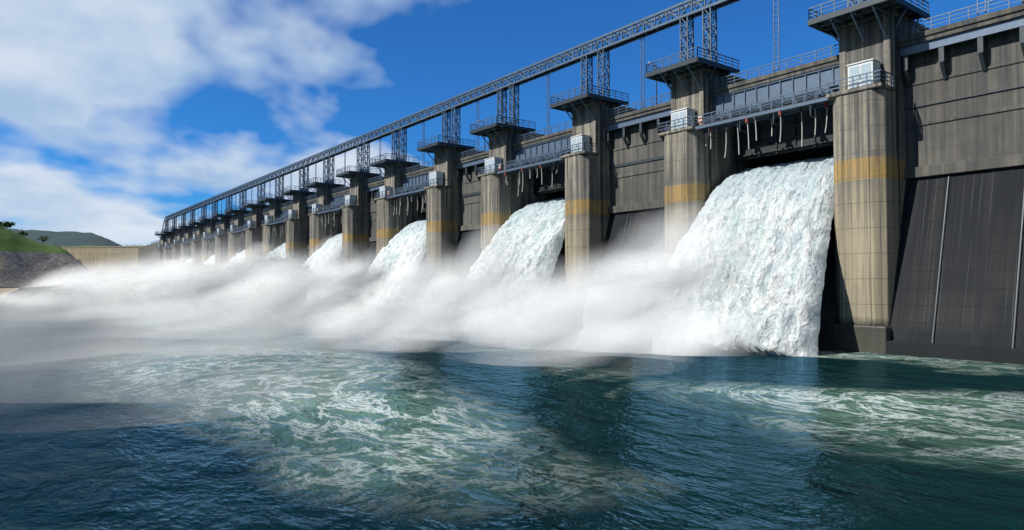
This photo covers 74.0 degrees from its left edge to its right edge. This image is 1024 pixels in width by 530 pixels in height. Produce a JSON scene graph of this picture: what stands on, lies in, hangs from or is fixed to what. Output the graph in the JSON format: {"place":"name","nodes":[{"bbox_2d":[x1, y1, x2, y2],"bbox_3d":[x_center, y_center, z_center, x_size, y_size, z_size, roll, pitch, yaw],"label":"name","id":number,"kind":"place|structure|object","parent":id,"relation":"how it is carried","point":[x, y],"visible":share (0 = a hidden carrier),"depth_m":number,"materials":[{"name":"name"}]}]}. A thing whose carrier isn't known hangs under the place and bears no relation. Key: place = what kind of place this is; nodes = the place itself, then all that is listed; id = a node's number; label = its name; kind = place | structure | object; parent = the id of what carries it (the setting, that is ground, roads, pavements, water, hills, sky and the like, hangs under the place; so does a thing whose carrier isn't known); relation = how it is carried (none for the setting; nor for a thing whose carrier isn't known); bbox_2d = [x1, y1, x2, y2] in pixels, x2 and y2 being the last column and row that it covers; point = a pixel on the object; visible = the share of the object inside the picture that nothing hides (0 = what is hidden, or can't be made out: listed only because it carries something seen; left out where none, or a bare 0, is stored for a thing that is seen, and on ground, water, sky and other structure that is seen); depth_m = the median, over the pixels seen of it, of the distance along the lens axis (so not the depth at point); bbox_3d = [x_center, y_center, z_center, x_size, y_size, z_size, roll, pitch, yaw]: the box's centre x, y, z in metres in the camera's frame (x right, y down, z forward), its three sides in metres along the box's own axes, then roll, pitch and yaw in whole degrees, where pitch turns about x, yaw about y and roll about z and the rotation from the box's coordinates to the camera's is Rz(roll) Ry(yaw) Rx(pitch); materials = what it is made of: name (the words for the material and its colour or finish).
{"place":"outdoors","nodes":[
{"label":"outdoors","id":0,"kind":"place"},
{"bbox_2d":[10,228,121,246],"bbox_3d":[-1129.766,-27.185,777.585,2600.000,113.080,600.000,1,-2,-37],"label":"distant hills","id":1,"kind":"structure","parent":0,"point":[70,238],"depth_m":1067.86,"materials":[{"name":"green plant"}]},
{"bbox_2d":[0,226,137,286],"bbox_3d":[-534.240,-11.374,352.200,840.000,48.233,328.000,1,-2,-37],"label":"bank","id":2,"kind":"structure","parent":0,"point":[25,262],"depth_m":378.22,"materials":[{"name":"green plant"}]},
{"bbox_2d":[0,221,49,243],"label":"hilltop trees","id":3,"kind":"object","parent":2,"relation":"on","point":[9,225],"visible":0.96,"depth_m":403.02,"materials":[{"name":"green plant"}]},
{"bbox_2d":[0,244,142,297],"bbox_3d":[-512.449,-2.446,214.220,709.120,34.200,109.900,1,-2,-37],"label":"bank walls","id":4,"kind":"structure","parent":2,"relation":"on","point":[107,262],"depth_m":426.96,"materials":[{"name":"beige concrete"}]},
{"bbox_2d":[0,0,1021,245],"label":"sky","id":5,"kind":"structure","parent":0,"point":[118,118],"materials":[{"name":"blue"}]},
{"bbox_2d":[0,297,1023,529],"bbox_3d":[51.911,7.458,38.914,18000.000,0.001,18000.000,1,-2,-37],"label":"river water","id":6,"kind":"structure","parent":0,"point":[122,416],"depth_m":29.28,"materials":[{"name":"teal liquid"}]},
{"bbox_2d":[52,272,729,355],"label":"water spray","id":7,"kind":"object","parent":6,"relation":"on","point":[618,333],"visible":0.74,"depth_m":92.97,"materials":[{"name":"white liquid"}]},
{"bbox_2d":[157,155,833,355],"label":"spillway falls","id":8,"kind":"structure","parent":6,"relation":"in","point":[746,265],"depth_m":73.50,"materials":[{"name":"white liquid"}]},
{"bbox_2d":[156,9,929,353],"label":"dam piers","id":9,"kind":"structure","parent":6,"relation":"in","point":[868,185],"depth_m":84.40,"materials":[{"name":"beige concrete"}]},
{"bbox_2d":[158,58,881,248],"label":"dam control cabinets","id":10,"kind":"object","parent":9,"relation":"attached to","point":[864,66],"visible":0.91,"depth_m":96.67,"materials":[{"name":"grey metal"}]},
{"bbox_2d":[138,4,1023,364],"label":"dam wall","id":11,"kind":"structure","parent":6,"relation":"in","point":[972,148],"depth_m":63.26,"materials":[{"name":"grey concrete"}]},
{"bbox_2d":[151,0,1022,248],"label":"dam railings","id":12,"kind":"object","parent":11,"relation":"on","point":[664,128],"visible":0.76,"depth_m":88.11,"materials":[{"name":"grey metal"}]},
{"bbox_2d":[155,0,1023,347],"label":"steel framework","id":13,"kind":"object","parent":11,"relation":"on","point":[823,24],"visible":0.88,"depth_m":96.47,"materials":[{"name":"grey metal"}]}
]}

